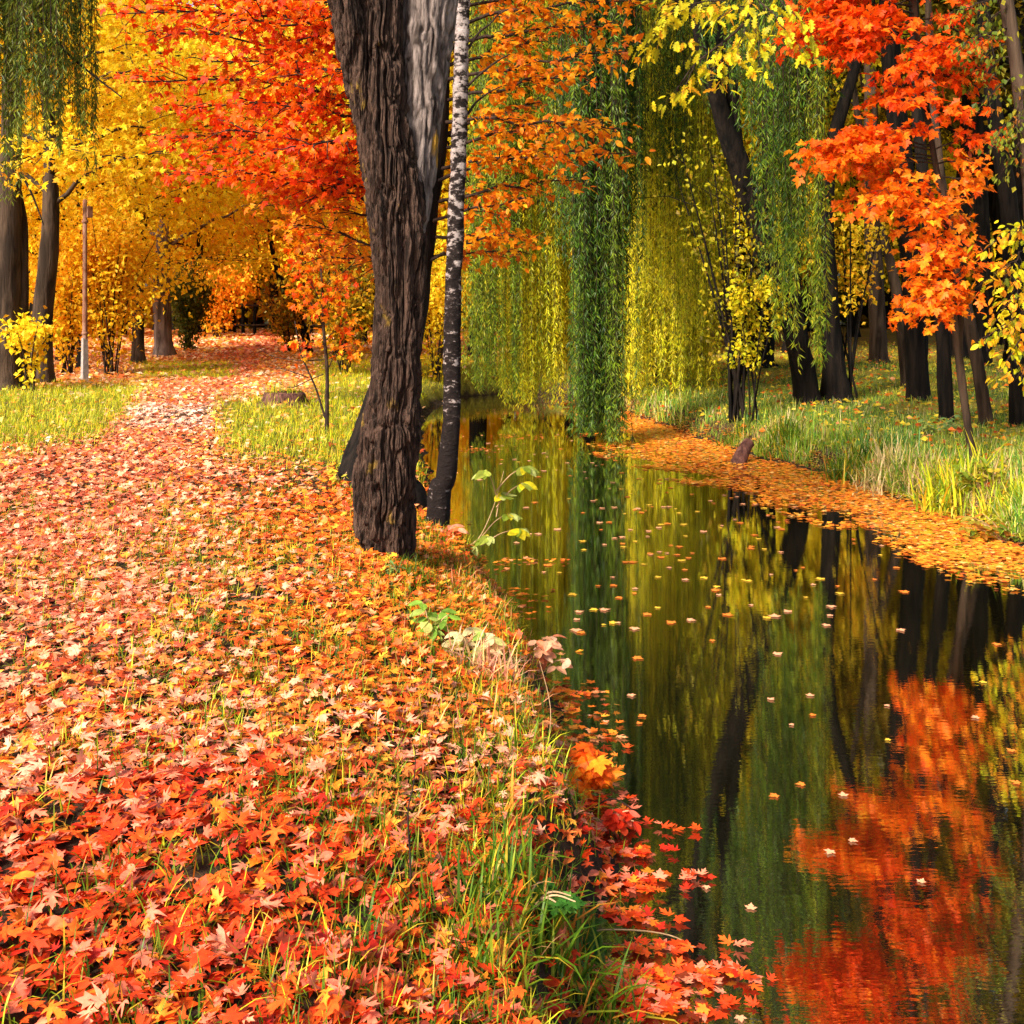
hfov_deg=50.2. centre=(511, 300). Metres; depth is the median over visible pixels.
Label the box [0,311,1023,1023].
ground
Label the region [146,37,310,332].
maple tree
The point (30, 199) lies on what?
maple tree
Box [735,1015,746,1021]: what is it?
floating leaf
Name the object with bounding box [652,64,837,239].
tree
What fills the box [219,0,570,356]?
tree
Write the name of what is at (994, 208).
tree
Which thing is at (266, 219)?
maple tree
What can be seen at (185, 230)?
maple tree
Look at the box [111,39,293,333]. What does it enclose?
maple tree
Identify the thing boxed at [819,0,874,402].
tree
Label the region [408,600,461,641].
plant
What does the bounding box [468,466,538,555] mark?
seedling
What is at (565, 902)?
plant
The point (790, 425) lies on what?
grass clump
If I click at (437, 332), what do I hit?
tree
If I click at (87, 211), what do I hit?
post
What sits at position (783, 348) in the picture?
tree
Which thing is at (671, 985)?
shore leaves
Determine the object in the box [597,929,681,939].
stalk
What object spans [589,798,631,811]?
twig
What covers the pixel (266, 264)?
maple tree
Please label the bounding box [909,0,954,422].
tree
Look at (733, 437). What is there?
grass clump
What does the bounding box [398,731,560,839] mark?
grass clump
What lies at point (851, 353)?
shrub
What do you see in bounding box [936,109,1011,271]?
tree
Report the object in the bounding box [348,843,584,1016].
grass clump
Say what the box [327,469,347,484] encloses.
plant
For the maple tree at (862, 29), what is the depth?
12.31 m
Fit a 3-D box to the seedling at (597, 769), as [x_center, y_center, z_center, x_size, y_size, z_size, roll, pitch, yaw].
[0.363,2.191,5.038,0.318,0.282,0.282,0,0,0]
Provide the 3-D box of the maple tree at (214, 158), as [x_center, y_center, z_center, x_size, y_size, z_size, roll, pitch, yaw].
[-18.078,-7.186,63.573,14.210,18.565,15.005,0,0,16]
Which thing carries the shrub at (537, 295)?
on the ground at (428, 403)
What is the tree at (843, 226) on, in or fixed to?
on the ground at (428, 403)
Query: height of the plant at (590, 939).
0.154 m
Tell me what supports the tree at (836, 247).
on the ground at (428, 403)
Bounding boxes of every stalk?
[539,661,550,743]
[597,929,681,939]
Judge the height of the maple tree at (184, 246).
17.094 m
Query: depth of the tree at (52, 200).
20.81 m
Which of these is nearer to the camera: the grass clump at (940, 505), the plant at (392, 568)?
the plant at (392, 568)
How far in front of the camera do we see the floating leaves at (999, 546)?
12.67 m
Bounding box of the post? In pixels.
[81,199,92,382]
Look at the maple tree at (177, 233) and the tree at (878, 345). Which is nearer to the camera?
the tree at (878, 345)
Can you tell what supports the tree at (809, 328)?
on the ground at (428, 403)
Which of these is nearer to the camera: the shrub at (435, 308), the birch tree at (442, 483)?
the birch tree at (442, 483)
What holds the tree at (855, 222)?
on the ground at (428, 403)
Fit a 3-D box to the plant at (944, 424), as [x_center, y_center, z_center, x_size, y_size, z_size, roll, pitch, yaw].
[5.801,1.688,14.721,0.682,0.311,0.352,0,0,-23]
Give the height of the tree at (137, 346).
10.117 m
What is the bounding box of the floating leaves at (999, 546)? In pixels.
[545,398,1023,590]
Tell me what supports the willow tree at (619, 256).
on the ground at (428, 403)
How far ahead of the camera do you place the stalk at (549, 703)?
4.90 m
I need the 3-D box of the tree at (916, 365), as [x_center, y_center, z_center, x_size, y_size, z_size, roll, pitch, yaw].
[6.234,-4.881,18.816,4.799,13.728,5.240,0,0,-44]
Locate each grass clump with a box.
[328,735,536,920]
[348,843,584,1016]
[389,550,451,592]
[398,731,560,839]
[421,754,683,1023]
[443,618,557,706]
[450,695,623,872]
[708,408,761,446]
[752,412,819,462]
[790,422,896,484]
[842,433,932,497]
[847,424,929,454]
[881,430,1011,518]
[939,463,1023,536]
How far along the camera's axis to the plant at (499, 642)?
5.63 m
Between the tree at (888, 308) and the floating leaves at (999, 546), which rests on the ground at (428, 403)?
the tree at (888, 308)
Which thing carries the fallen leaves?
on the ground at (428, 403)
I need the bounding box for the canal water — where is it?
[421,393,1023,1023]
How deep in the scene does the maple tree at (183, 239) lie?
56.21 m
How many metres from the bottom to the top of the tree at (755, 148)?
18.819 m
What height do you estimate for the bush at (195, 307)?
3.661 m
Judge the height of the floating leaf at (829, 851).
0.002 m
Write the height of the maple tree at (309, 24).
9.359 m
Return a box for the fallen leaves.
[0,328,620,1023]
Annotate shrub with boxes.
[0,305,68,390]
[28,217,110,375]
[36,175,191,374]
[170,247,267,337]
[257,278,318,351]
[258,239,374,373]
[420,211,476,381]
[487,214,574,362]
[621,222,722,380]
[631,115,837,422]
[718,270,793,424]
[780,178,897,399]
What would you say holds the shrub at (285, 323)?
on the ground at (428, 403)
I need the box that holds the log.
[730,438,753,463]
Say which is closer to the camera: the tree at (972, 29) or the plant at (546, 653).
the plant at (546, 653)
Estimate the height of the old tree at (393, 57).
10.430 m
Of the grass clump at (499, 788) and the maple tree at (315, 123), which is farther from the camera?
the maple tree at (315, 123)
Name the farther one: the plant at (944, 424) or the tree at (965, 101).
the tree at (965, 101)
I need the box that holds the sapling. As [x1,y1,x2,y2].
[260,199,371,429]
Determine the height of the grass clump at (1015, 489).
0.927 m
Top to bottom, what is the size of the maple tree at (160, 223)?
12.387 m
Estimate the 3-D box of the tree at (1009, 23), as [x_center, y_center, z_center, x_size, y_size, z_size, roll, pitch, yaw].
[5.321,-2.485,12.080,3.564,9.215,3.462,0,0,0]
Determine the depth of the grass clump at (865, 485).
13.16 m
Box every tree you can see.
[0,0,121,390]
[0,0,184,284]
[0,0,239,383]
[0,0,244,360]
[0,0,282,368]
[22,0,318,363]
[22,37,192,300]
[28,18,244,334]
[28,32,245,331]
[29,52,191,322]
[34,10,342,356]
[85,20,227,329]
[95,0,656,510]
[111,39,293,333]
[144,0,497,354]
[145,85,280,283]
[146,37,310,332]
[170,6,508,281]
[195,28,354,333]
[203,20,259,321]
[207,177,326,352]
[212,70,372,318]
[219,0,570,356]
[227,25,451,341]
[243,17,507,333]
[254,1,722,337]
[327,0,457,566]
[348,93,507,339]
[425,0,509,527]
[436,2,761,352]
[452,0,893,353]
[461,0,891,446]
[512,6,832,285]
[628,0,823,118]
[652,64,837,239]
[653,0,965,353]
[667,20,924,341]
[716,34,954,331]
[718,3,778,368]
[734,76,1009,336]
[751,170,892,280]
[764,0,1022,359]
[765,0,1006,460]
[806,11,1012,304]
[810,2,948,387]
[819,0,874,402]
[826,0,908,362]
[829,9,1012,344]
[831,0,1023,361]
[836,109,1005,329]
[842,59,1008,286]
[857,0,1009,109]
[858,0,1023,124]
[876,0,1023,366]
[879,0,931,401]
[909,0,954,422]
[925,0,994,425]
[932,0,1023,396]
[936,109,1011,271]
[977,0,1023,428]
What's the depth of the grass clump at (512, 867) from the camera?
3.52 m
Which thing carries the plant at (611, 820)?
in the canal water
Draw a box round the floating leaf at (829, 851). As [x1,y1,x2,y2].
[825,848,834,853]
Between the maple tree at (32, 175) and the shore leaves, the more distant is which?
the maple tree at (32, 175)
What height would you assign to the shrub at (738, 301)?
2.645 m
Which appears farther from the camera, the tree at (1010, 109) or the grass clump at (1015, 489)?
the tree at (1010, 109)
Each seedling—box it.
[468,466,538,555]
[563,742,625,801]
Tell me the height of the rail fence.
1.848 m
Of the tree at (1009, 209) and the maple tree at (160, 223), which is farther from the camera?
the maple tree at (160, 223)
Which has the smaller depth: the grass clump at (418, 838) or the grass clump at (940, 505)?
the grass clump at (418, 838)
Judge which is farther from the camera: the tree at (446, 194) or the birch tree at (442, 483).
the tree at (446, 194)
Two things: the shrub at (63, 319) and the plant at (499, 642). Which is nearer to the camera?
the plant at (499, 642)
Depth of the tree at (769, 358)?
26.73 m
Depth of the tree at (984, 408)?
15.54 m
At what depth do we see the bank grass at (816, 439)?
15.78 m
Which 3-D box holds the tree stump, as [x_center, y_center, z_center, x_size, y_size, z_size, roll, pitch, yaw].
[-3.550,1.441,16.776,1.159,0.528,1.065,0,0,0]
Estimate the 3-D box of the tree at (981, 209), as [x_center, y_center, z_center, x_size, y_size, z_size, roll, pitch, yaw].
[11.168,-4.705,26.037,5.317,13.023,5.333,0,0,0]
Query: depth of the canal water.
6.10 m
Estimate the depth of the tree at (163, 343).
31.83 m
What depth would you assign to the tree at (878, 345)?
27.33 m
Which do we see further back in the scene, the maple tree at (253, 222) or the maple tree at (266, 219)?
the maple tree at (266, 219)
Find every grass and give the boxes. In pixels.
[524,341,1023,541]
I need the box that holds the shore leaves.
[427,434,778,1021]
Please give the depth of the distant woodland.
63.66 m
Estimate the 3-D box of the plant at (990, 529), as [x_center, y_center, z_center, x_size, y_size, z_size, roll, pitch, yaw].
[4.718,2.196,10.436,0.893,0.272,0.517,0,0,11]
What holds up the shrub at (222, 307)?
on the ground at (428, 403)
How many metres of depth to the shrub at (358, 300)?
23.76 m
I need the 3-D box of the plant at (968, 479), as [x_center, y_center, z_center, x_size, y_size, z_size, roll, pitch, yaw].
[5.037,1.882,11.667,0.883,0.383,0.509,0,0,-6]
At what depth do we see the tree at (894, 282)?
20.94 m
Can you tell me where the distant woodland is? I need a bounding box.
[29,0,1012,329]
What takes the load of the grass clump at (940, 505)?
on the ground at (428, 403)
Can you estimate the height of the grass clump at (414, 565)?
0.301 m
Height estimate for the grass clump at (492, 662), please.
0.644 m
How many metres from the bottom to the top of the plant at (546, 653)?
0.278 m
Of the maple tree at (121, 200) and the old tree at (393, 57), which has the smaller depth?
the old tree at (393, 57)
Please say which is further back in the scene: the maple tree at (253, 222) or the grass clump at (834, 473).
the maple tree at (253, 222)
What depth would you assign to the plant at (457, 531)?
8.63 m
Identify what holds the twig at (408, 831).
on the ground at (428, 403)
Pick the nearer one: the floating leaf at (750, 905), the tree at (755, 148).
the floating leaf at (750, 905)
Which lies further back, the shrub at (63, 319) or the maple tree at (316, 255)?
the maple tree at (316, 255)
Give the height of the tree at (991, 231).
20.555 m
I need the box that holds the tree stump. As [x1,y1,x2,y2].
[248,378,315,406]
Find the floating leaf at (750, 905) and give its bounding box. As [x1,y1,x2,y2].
[745,903,756,909]
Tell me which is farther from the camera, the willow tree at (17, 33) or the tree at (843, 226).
the tree at (843, 226)
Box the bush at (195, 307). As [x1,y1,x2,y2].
[170,248,225,349]
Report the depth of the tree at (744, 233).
39.79 m
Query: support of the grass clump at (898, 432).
on the ground at (428, 403)
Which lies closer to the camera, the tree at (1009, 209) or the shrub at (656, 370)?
the tree at (1009, 209)
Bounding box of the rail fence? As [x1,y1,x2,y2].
[203,302,330,333]
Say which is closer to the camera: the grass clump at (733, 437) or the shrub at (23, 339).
the grass clump at (733, 437)
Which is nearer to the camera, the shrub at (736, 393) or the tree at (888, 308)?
the shrub at (736, 393)
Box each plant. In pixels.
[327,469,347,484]
[381,560,405,575]
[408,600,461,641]
[435,524,468,540]
[442,627,506,665]
[477,873,587,918]
[525,634,572,678]
[569,908,607,958]
[584,808,642,835]
[915,414,961,433]
[951,456,1019,491]
[956,513,1023,541]
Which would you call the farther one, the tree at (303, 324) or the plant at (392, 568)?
the tree at (303, 324)
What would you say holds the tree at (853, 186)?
on the ground at (428, 403)
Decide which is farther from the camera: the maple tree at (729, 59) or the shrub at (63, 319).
the shrub at (63, 319)
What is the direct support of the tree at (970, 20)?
on the ground at (428, 403)
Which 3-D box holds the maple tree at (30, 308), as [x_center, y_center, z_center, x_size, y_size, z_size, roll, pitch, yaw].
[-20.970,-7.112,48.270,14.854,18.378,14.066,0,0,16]
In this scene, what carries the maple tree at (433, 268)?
on the ground at (428, 403)
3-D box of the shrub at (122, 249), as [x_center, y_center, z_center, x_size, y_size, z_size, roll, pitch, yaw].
[-8.658,-0.402,23.521,3.200,4.323,3.406,0,0,43]
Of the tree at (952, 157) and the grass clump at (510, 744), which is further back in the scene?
the tree at (952, 157)
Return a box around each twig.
[407,757,415,899]
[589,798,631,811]
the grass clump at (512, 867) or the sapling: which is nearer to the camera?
the grass clump at (512, 867)

